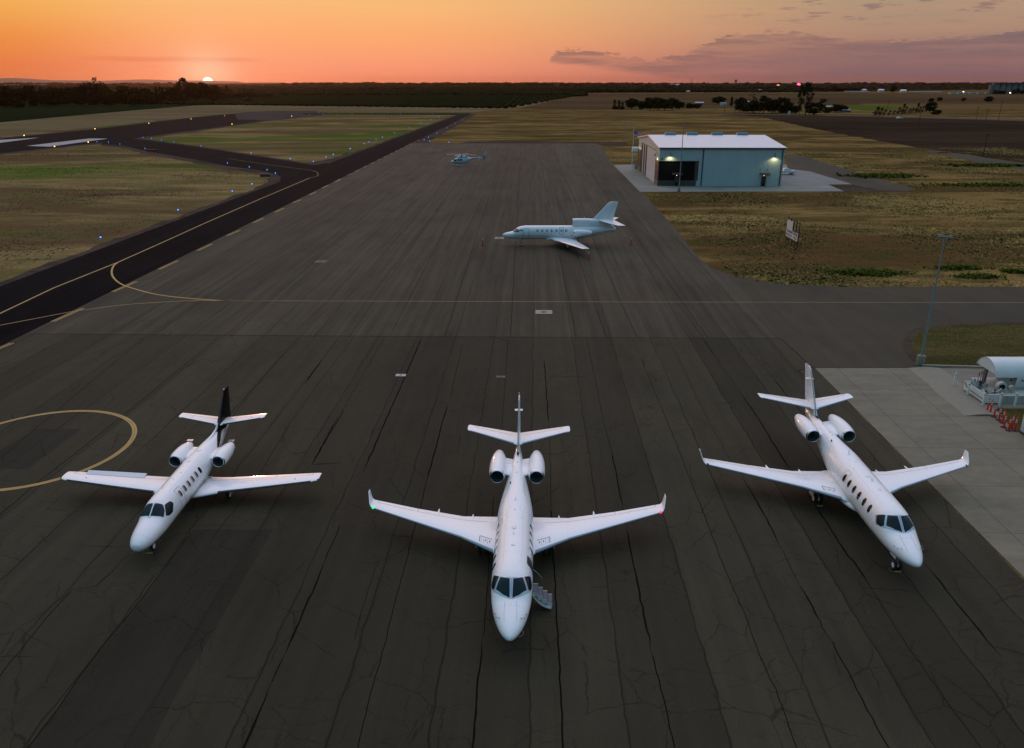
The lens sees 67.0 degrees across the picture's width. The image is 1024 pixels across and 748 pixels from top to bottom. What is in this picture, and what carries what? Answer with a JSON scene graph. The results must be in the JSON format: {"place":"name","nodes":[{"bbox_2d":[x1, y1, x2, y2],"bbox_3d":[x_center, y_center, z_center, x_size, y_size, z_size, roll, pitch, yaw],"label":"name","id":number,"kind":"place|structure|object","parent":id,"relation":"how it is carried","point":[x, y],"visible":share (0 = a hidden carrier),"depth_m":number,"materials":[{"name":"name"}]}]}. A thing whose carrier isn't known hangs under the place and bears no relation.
{"place":"outdoors","nodes":[
{"label":"outdoors","id":0,"kind":"place"},
{"bbox_2d":[0,104,194,121],"bbox_3d":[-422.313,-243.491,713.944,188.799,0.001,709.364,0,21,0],"label":"crop field","id":1,"kind":"structure","parent":0,"point":[16,114],"depth_m":708.01,"materials":[{"name":"plant"}]},
{"bbox_2d":[10,98,25,107],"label":"broadleaf tree","id":2,"kind":"object","parent":1,"relation":"on","point":[18,103],"visible":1,"depth_m":760.36,"materials":[{"name":"green plant"}]},
{"bbox_2d":[28,96,39,106],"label":"broadleaf tree","id":3,"kind":"object","parent":1,"relation":"on","point":[35,103],"visible":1,"depth_m":790.49,"materials":[{"name":"green plant"}]},
{"bbox_2d":[114,85,137,105],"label":"broadleaf tree","id":4,"kind":"object","parent":1,"relation":"on","point":[123,90],"visible":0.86,"depth_m":845.06,"materials":[{"name":"green plant"}]},
{"bbox_2d":[128,96,144,105],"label":"broadleaf tree","id":5,"kind":"object","parent":1,"relation":"on","point":[140,100],"visible":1,"depth_m":840.71,"materials":[{"name":"green plant"}]},
{"bbox_2d":[175,77,189,96],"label":"tall tree","id":6,"kind":"object","parent":1,"relation":"on","point":[179,83],"visible":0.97,"depth_m":985.13,"materials":[{"name":"green plant"}]},
{"bbox_2d":[0,97,201,107],"bbox_3d":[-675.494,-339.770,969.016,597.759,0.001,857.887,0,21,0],"label":"park lawn","id":7,"kind":"structure","parent":0,"point":[43,105],"depth_m":859.32,"materials":[{"name":"green plant"}]},
{"bbox_2d":[0,86,12,97],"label":"broadleaf tree","id":8,"kind":"object","parent":7,"relation":"on","point":[4,89],"visible":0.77,"depth_m":937.81,"materials":[{"name":"green plant"}]},
{"bbox_2d":[19,85,37,100],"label":"broadleaf tree","id":9,"kind":"object","parent":7,"relation":"on","point":[26,93],"visible":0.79,"depth_m":937.36,"materials":[{"name":"green plant"}]},
{"bbox_2d":[85,77,102,97],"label":"tall tree","id":10,"kind":"object","parent":7,"relation":"on","point":[89,85],"visible":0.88,"depth_m":937.02,"materials":[{"name":"green plant"}]},
{"bbox_2d":[92,82,107,97],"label":"broadleaf tree","id":11,"kind":"object","parent":7,"relation":"on","point":[100,90],"visible":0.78,"depth_m":937.46,"materials":[{"name":"green plant"}]},
{"bbox_2d":[190,83,200,99],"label":"broadleaf tree","id":12,"kind":"object","parent":7,"relation":"on","point":[195,88],"visible":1,"depth_m":1039.61,"materials":[{"name":"green plant"}]},
{"bbox_2d":[196,82,208,98],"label":"broadleaf tree","id":13,"kind":"object","parent":7,"relation":"on","point":[202,87],"visible":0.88,"depth_m":1065.59,"materials":[{"name":"green plant"}]},
{"bbox_2d":[207,85,223,98],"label":"broadleaf tree","id":14,"kind":"object","parent":7,"relation":"on","point":[218,93],"visible":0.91,"depth_m":1066.70,"materials":[{"name":"green plant"}]},
{"bbox_2d":[0,78,281,82],"bbox_3d":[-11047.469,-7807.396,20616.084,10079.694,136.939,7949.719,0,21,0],"label":"hills","id":15,"kind":"structure","parent":0,"point":[12,80],"depth_m":19652.49,"materials":[{"name":"green plant"}]},
{"bbox_2d":[0,113,471,345],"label":"taxiway","id":16,"kind":"structure","parent":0,"point":[68,297],"depth_m":119.28,"materials":[{"name":"black asphalt"}]},
{"bbox_2d":[0,178,308,313],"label":"taxiway line","id":17,"kind":"object","parent":16,"relation":"on","point":[130,256],"visible":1,"depth_m":112.54,"materials":[{"name":"yellow paint"}]},
{"bbox_2d":[0,105,472,281],"bbox_3d":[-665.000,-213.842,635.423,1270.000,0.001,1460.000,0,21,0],"label":"grass field","id":18,"kind":"structure","parent":0,"point":[312,139],"depth_m":208.59,"materials":[{"name":"green plant"}]},
{"bbox_2d":[0,114,264,152],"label":"runway","id":19,"kind":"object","parent":18,"relation":"on","point":[155,128],"visible":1,"depth_m":398.74,"materials":[{"name":"grey asphalt"}]},
{"bbox_2d":[29,138,100,146],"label":"runway marking","id":20,"kind":"object","parent":19,"relation":"on","point":[66,142],"visible":1,"depth_m":332.61,"materials":[{"name":"white paint"}]},
{"bbox_2d":[0,111,323,154],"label":"runway shoulder","id":21,"kind":"object","parent":18,"relation":"on","point":[303,116],"visible":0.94,"depth_m":415.30},
{"bbox_2d":[102,137,328,180],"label":"taxiway","id":22,"kind":"structure","parent":18,"relation":"on","point":[282,169],"depth_m":266.48,"materials":[{"name":"grey asphalt"}]},
{"bbox_2d":[100,138,349,194],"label":"taxiway shoulder","id":23,"kind":"object","parent":18,"relation":"on","point":[273,178],"visible":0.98,"depth_m":256.34},
{"bbox_2d":[0,115,456,285],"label":"taxiway shoulder","id":24,"kind":"object","parent":18,"relation":"on","point":[71,257],"visible":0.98,"depth_m":130.15},
{"bbox_2d":[0,105,504,135],"bbox_3d":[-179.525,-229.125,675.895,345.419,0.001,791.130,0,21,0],"label":"straw field","id":25,"kind":"structure","parent":0,"point":[68,122],"depth_m":640.44,"materials":[{"name":"beige plant"}]},
{"bbox_2d":[235,111,322,119],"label":"runway end","id":26,"kind":"object","parent":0,"point":[267,115],"visible":0.92,"depth_m":620.33,"materials":[{"name":"grey asphalt"}]},
{"bbox_2d":[303,113,461,114],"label":"taxiway","id":27,"kind":"structure","parent":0,"point":[383,113],"depth_m":640.07,"materials":[{"name":"grey asphalt"}]},
{"bbox_2d":[26,143,779,337],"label":"apron","id":28,"kind":"object","parent":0,"point":[311,298],"visible":1,"depth_m":107.17,"materials":[{"name":"grey asphalt"}]},
{"bbox_2d":[2,300,226,324],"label":"taxiway line","id":29,"kind":"object","parent":28,"relation":"on","point":[118,305],"visible":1,"depth_m":90.26,"materials":[{"name":"yellow paint"}]},
{"bbox_2d":[111,262,247,300],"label":"taxiway line","id":30,"kind":"object","parent":28,"relation":"on","point":[113,277],"visible":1,"depth_m":95.86,"materials":[{"name":"yellow paint"}]},
{"bbox_2d":[451,151,486,165],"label":"helicopter","id":31,"kind":"object","parent":28,"relation":"on","point":[461,159],"visible":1,"depth_m":240.17,"materials":[{"name":"paint"}]},
{"bbox_2d":[503,201,624,251],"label":"trijet","id":32,"kind":"object","parent":28,"relation":"on","point":[602,221],"visible":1,"depth_m":121.27,"materials":[{"name":"white paint"}]},
{"bbox_2d":[232,300,1023,302],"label":"taxiway line","id":33,"kind":"object","parent":28,"relation":"on","point":[866,302],"visible":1,"depth_m":91.08,"materials":[{"name":"yellow paint"}]},
{"bbox_2d":[413,113,477,142],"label":"taxiway shoulder","id":34,"kind":"object","parent":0,"point":[431,136],"visible":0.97,"depth_m":406.88},
{"bbox_2d":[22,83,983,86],"bbox_3d":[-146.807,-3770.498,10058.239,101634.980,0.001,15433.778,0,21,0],"label":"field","id":35,"kind":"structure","parent":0,"point":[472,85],"depth_m":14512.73,"materials":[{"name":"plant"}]},
{"bbox_2d":[408,143,605,149],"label":"road","id":36,"kind":"structure","parent":0,"point":[547,143],"depth_m":327.18,"materials":[{"name":"grey asphalt"}]},
{"bbox_2d":[0,334,1023,747],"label":"old apron","id":37,"kind":"object","parent":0,"point":[718,688],"visible":0.75,"depth_m":41.89,"materials":[{"name":"grey asphalt"}]},
{"bbox_2d":[0,429,80,468],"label":"asphalt patch","id":38,"kind":"object","parent":37,"relation":"on","point":[31,449],"visible":1,"depth_m":54.95,"materials":[{"name":"grey asphalt"}]},
{"bbox_2d":[0,410,136,490],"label":"parking ring","id":39,"kind":"object","parent":37,"relation":"on","point":[134,424],"visible":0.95,"depth_m":56.96,"materials":[{"name":"yellow paint"}]},
{"bbox_2d":[27,536,188,747],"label":"tar seam","id":40,"kind":"object","parent":37,"relation":"on","point":[101,648],"visible":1,"depth_m":35.20,"materials":[{"name":"black asphalt"}]},
{"bbox_2d":[1,338,216,513],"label":"tar seam","id":41,"kind":"object","parent":37,"relation":"on","point":[105,429],"visible":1,"depth_m":57.13,"materials":[{"name":"black"}]},
{"bbox_2d":[28,529,272,747],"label":"lane patch","id":42,"kind":"object","parent":37,"relation":"on","point":[123,692],"visible":1,"depth_m":35.38,"materials":[{"name":"grey asphalt"}]},
{"bbox_2d":[60,386,321,551],"bbox_3d":[-19.625,5.379,48.005,12.584,4.630,12.324,18,27,40],"label":"light jet","id":43,"kind":"object","parent":37,"relation":"on","point":[182,485],"visible":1,"depth_m":47.63,"materials":[{"name":"white paint"}]},
{"bbox_2d":[242,682,271,747],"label":"tar seam","id":44,"kind":"object","parent":37,"relation":"on","point":[250,732],"visible":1,"depth_m":31.25,"materials":[{"name":"black asphalt"}]},
{"bbox_2d":[213,340,351,536],"bbox_3d":[-16.652,2.834,61.268,0.462,0.001,36.918,0,21,1],"label":"tar seam","id":45,"kind":"object","parent":37,"relation":"on","point":[278,442],"visible":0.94,"depth_m":56.02,"materials":[{"name":"black"}]},
{"bbox_2d":[284,559,325,654],"bbox_3d":[-10.214,11.431,38.492,0.157,0.001,7.878,1,21,2],"label":"tar seam","id":46,"kind":"object","parent":37,"relation":"on","point":[296,627],"visible":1,"depth_m":38.06,"materials":[{"name":"black asphalt"}]},
{"bbox_2d":[357,551,408,747],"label":"tar seam","id":47,"kind":"object","parent":37,"relation":"on","point":[381,654],"visible":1,"depth_m":34.89,"materials":[{"name":"black asphalt"}]},
{"bbox_2d":[124,334,644,337],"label":"tar seam","id":48,"kind":"object","parent":37,"relation":"on","point":[393,336],"visible":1,"depth_m":78.92,"materials":[{"name":"black"}]},
{"bbox_2d":[363,340,420,470],"bbox_3d":[-9.537,1.433,64.980,0.188,0.001,28.960,1,21,1],"label":"tar seam","id":49,"kind":"object","parent":37,"relation":"on","point":[391,406],"visible":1,"depth_m":61.13,"materials":[{"name":"black"}]},
{"bbox_2d":[426,403,447,482],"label":"tar seam","id":50,"kind":"object","parent":37,"relation":"on","point":[436,444],"visible":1,"depth_m":55.09,"materials":[{"name":"black"}]},
{"bbox_2d":[472,638,482,747],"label":"tar seam","id":51,"kind":"object","parent":37,"relation":"on","point":[475,716],"visible":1,"depth_m":32.49,"materials":[{"name":"black asphalt"}]},
{"bbox_2d":[483,498,493,634],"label":"tar seam","id":52,"kind":"object","parent":37,"relation":"on","point":[488,579],"visible":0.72,"depth_m":39.76,"materials":[{"name":"black asphalt"}]},
{"bbox_2d":[368,393,665,640],"bbox_3d":[0.405,6.545,43.155,14.401,5.886,15.662,-16,26,-37],"label":"business jet","id":53,"kind":"object","parent":37,"relation":"on","point":[515,536],"visible":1,"depth_m":42.09,"materials":[{"name":"white paint"}]},
{"bbox_2d":[550,511,563,747],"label":"tar seam","id":54,"kind":"object","parent":37,"relation":"on","point":[558,651],"visible":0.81,"depth_m":34.95,"materials":[{"name":"black asphalt"}]},
{"bbox_2d":[627,531,651,652],"bbox_3d":[6.498,10.806,40.149,0.164,0.001,10.895,1,21,1],"label":"tar seam","id":55,"kind":"object","parent":37,"relation":"on","point":[644,618],"visible":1,"depth_m":39.33,"materials":[{"name":"black asphalt"}]},
{"bbox_2d":[652,655,674,747],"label":"tar seam","id":56,"kind":"object","parent":37,"relation":"on","point":[664,702],"visible":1,"depth_m":32.31,"materials":[{"name":"black asphalt"}]},
{"bbox_2d":[646,371,796,747],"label":"tar seam","id":57,"kind":"object","parent":37,"relation":"on","point":[731,584],"visible":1,"depth_m":39.14,"materials":[{"name":"black asphalt"}]},
{"bbox_2d":[743,478,778,543],"bbox_3d":[15.130,8.194,47.068,0.166,0.001,8.492,0,21,1],"label":"tar seam","id":58,"kind":"object","parent":37,"relation":"on","point":[762,512],"visible":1,"depth_m":46.64,"materials":[{"name":"black asphalt"}]},
{"bbox_2d":[741,394,791,470],"bbox_3d":[18.894,4.075,57.981,0.191,0.001,14.064,1,21,2],"label":"tar seam","id":59,"kind":"object","parent":37,"relation":"on","point":[767,432],"visible":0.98,"depth_m":57.29,"materials":[{"name":"black"}]},
{"bbox_2d":[699,363,968,568],"bbox_3d":[20.437,4.595,48.313,14.401,5.880,15.662,18,27,39],"label":"business jet","id":60,"kind":"object","parent":37,"relation":"on","point":[849,478],"visible":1,"depth_m":47.28,"materials":[{"name":"white paint"}]},
{"bbox_2d":[805,490,872,590],"bbox_3d":[18.495,9.256,44.255,0.231,0.001,10.639,0,21,1],"label":"tar seam","id":61,"kind":"object","parent":37,"relation":"on","point":[840,543],"visible":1,"depth_m":43.32,"materials":[{"name":"black asphalt"}]},
{"bbox_2d":[832,641,888,747],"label":"tar seam","id":62,"kind":"object","parent":37,"relation":"on","point":[860,696],"visible":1,"depth_m":32.62,"materials":[{"name":"black asphalt"}]},
{"bbox_2d":[875,595,980,747],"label":"tar seam","id":63,"kind":"object","parent":37,"relation":"on","point":[928,675],"visible":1,"depth_m":33.83,"materials":[{"name":"black asphalt"}]},
{"bbox_2d":[923,561,998,653],"bbox_3d":[22.176,11.440,38.469,0.144,0.001,7.598,1,21,2],"label":"tar seam","id":64,"kind":"object","parent":37,"relation":"on","point":[979,630],"visible":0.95,"depth_m":37.92,"materials":[{"name":"black asphalt"}]},
{"bbox_2d":[0,0,1023,82],"label":"sky","id":65,"kind":"structure","parent":0,"point":[246,41],"materials":[{"name":"orange"}]},
{"bbox_2d":[463,141,626,146],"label":"road","id":66,"kind":"structure","parent":0,"point":[609,144],"depth_m":332.64,"materials":[{"name":"grey asphalt"}]},
{"bbox_2d":[429,90,1023,579],"bbox_3d":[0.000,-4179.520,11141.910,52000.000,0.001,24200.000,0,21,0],"label":"ground","id":67,"kind":"structure","parent":0,"point":[513,124],"depth_m":172.79,"materials":[{"name":"green plant"}]},
{"bbox_2d":[0,81,1023,90],"bbox_3d":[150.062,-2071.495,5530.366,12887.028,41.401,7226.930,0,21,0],"label":"woods","id":68,"kind":"object","parent":67,"relation":"on","point":[827,86],"visible":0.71,"depth_m":4837.44,"materials":[{"name":"green plant"}]},
{"bbox_2d":[220,86,808,95],"bbox_3d":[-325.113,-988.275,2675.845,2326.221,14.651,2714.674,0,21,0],"label":"orchard","id":69,"kind":"object","parent":67,"relation":"on","point":[513,90],"visible":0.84,"depth_m":1943.18,"materials":[{"name":"green plant"}]},
{"bbox_2d":[625,98,638,108],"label":"broadleaf tree","id":70,"kind":"object","parent":67,"relation":"on","point":[631,103],"visible":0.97,"depth_m":730.75,"materials":[{"name":"green plant"}]},
{"bbox_2d":[658,99,672,109],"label":"broadleaf tree","id":71,"kind":"object","parent":67,"relation":"on","point":[664,104],"visible":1,"depth_m":705.69,"materials":[{"name":"green plant"}]},
{"bbox_2d":[614,164,849,191],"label":"hangar pad","id":72,"kind":"object","parent":67,"relation":"on","point":[800,180],"visible":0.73,"depth_m":194.21,"materials":[{"name":"concrete"}]},
{"bbox_2d":[637,132,786,185],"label":"hangar","id":73,"kind":"structure","parent":72,"relation":"on","point":[721,159],"depth_m":192.32,"materials":[{"name":"metal"}]},
{"bbox_2d":[641,144,655,181],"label":"hangar door","id":74,"kind":"structure","parent":73,"relation":"in","point":[650,162],"depth_m":205.89,"materials":[{"name":"white metal"}]},
{"bbox_2d":[734,97,747,109],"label":"broadleaf tree","id":75,"kind":"object","parent":67,"relation":"on","point":[740,101],"visible":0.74,"depth_m":657.83,"materials":[{"name":"green plant"}]},
{"bbox_2d":[745,100,764,112],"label":"broadleaf tree","id":76,"kind":"object","parent":67,"relation":"on","point":[754,105],"visible":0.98,"depth_m":635.50,"materials":[{"name":"green plant"}]},
{"bbox_2d":[759,96,770,112],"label":"broadleaf tree","id":77,"kind":"object","parent":67,"relation":"on","point":[765,99],"visible":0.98,"depth_m":635.64,"materials":[{"name":"green plant"}]},
{"bbox_2d":[767,99,781,112],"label":"broadleaf tree","id":78,"kind":"object","parent":67,"relation":"on","point":[773,106],"visible":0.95,"depth_m":636.42,"materials":[{"name":"green plant"}]},
{"bbox_2d":[777,97,791,112],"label":"broadleaf tree","id":79,"kind":"object","parent":67,"relation":"on","point":[785,100],"visible":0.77,"depth_m":645.71,"materials":[{"name":"green plant"}]},
{"bbox_2d":[785,217,800,248],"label":"field sign","id":80,"kind":"object","parent":67,"relation":"on","point":[791,234],"visible":1,"depth_m":122.12,"materials":[{"name":"white wood"}]},
{"bbox_2d":[801,82,814,114],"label":"tall tree","id":81,"kind":"object","parent":67,"relation":"on","point":[810,89],"visible":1,"depth_m":605.15,"materials":[{"name":"green plant"}]},
{"bbox_2d":[805,102,827,114],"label":"broadleaf tree","id":82,"kind":"object","parent":67,"relation":"on","point":[820,106],"visible":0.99,"depth_m":606.51,"materials":[{"name":"green plant"}]},
{"bbox_2d":[610,147,1023,286],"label":"tall grass","id":83,"kind":"structure","parent":67,"relation":"on","point":[779,277],"depth_m":141.17,"materials":[{"name":"green plant"}]},
{"bbox_2d":[831,185,900,191],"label":"dirt patch","id":84,"kind":"object","parent":67,"relation":"on","point":[847,188],"visible":1,"depth_m":187.07,"materials":[{"name":"brown soil"}]},
{"bbox_2d":[814,162,1023,279],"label":"green weeds","id":85,"kind":"object","parent":67,"relation":"on","point":[871,272],"visible":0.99,"depth_m":107.58,"materials":[{"name":"green plant"}]},
{"bbox_2d":[815,368,1023,576],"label":"concrete apron","id":86,"kind":"object","parent":67,"relation":"on","point":[913,419],"visible":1,"depth_m":55.71,"materials":[{"name":"grey concrete"}]},
{"bbox_2d":[908,367,998,415],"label":"concrete berm","id":87,"kind":"structure","parent":86,"relation":"on","point":[939,381],"depth_m":64.83,"materials":[{"name":"grey concrete"}]},
{"bbox_2d":[944,370,1023,406],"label":"tank pad","id":88,"kind":"object","parent":86,"relation":"on","point":[963,376],"visible":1,"depth_m":68.42,"materials":[{"name":"concrete"}]},
{"bbox_2d":[963,357,1023,402],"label":"fuel tank","id":89,"kind":"object","parent":88,"relation":"on","point":[1007,380],"visible":0.99,"depth_m":63.34,"materials":[{"name":"white metal"}]},
{"bbox_2d":[994,408,1023,434],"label":"grass strip","id":90,"kind":"object","parent":86,"relation":"on","point":[1017,412],"depth_m":60.38,"materials":[{"name":"green plant"}]},
{"bbox_2d":[925,101,938,111],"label":"broadleaf tree","id":91,"kind":"object","parent":67,"relation":"on","point":[929,105],"visible":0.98,"depth_m":658.51,"materials":[{"name":"green plant"}]},
{"bbox_2d":[501,93,1023,108],"bbox_3d":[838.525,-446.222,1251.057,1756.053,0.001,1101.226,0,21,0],"label":"stubble field","id":92,"kind":"structure","parent":0,"point":[597,101],"depth_m":1226.64,"materials":[{"name":"brown plant"}]},
{"bbox_2d":[987,83,1023,93],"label":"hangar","id":93,"kind":"structure","parent":92,"relation":"on","point":[1008,88],"depth_m":1656.84,"materials":[{"name":"metal"}]},
{"bbox_2d":[588,87,988,92],"bbox_3d":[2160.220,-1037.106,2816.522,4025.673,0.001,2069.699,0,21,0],"label":"field","id":94,"kind":"structure","parent":0,"point":[927,89],"depth_m":2721.80,"materials":[{"name":"plant"}]},
{"bbox_2d":[786,154,914,190],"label":"service road","id":95,"kind":"structure","parent":0,"point":[795,162],"depth_m":222.25,"materials":[{"name":"grey asphalt"}]},
{"bbox_2d":[703,261,1023,367],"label":"road","id":96,"kind":"structure","parent":0,"point":[821,326],"depth_m":86.44,"materials":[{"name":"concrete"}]},
{"bbox_2d":[812,367,912,367],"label":"tar seam","id":97,"kind":"object","parent":96,"relation":"on","point":[861,367],"visible":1,"depth_m":70.34,"materials":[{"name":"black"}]},
{"bbox_2d":[916,234,953,365],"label":"light pole","id":98,"kind":"object","parent":96,"relation":"on","point":[921,358],"visible":1,"depth_m":69.30,"materials":[{"name":"metal"}]},
{"bbox_2d":[921,364,983,367],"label":"kerb","id":99,"kind":"structure","parent":96,"relation":"on","point":[950,366],"depth_m":70.37,"materials":[{"name":"concrete"}]},
{"bbox_2d":[902,322,1023,362],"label":"island edge","id":100,"kind":"object","parent":96,"relation":"on","point":[910,333],"visible":0.94,"depth_m":80.49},
{"bbox_2d":[905,323,1023,365],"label":"grass island","id":101,"kind":"structure","parent":96,"relation":"on","point":[973,352],"depth_m":76.80,"materials":[{"name":"green plant"}]},
{"bbox_2d":[726,114,1023,162],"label":"ploughed field","id":102,"kind":"structure","parent":0,"point":[931,133],"depth_m":415.36,"materials":[{"name":"brown soil"}]},
{"bbox_2d":[848,105,901,109],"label":"green pasture","id":103,"kind":"structure","parent":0,"point":[872,107],"depth_m":791.55,"materials":[{"name":"green plant"}]},
{"bbox_2d":[732,114,1023,120],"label":"country road","id":104,"kind":"structure","parent":0,"point":[888,116],"depth_m":584.32,"materials":[{"name":"grey asphalt"}]},
{"bbox_2d":[861,104,1023,111],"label":"yellow field","id":105,"kind":"structure","parent":0,"point":[950,107],"depth_m":824.08,"materials":[{"name":"plant"}]},
{"bbox_2d":[929,150,1023,169],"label":"side road","id":106,"kind":"structure","parent":0,"point":[984,160],"depth_m":259.58,"materials":[{"name":"grey asphalt"}]},
{"label":"far field","id":107,"kind":"structure","parent":0,"visible":0},
{"bbox_2d":[116,95,574,107],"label":"vineyard rows","id":108,"kind":"object","parent":107,"relation":"on","point":[472,101],"visible":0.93,"depth_m":962.83,"materials":[{"name":"green plant"}]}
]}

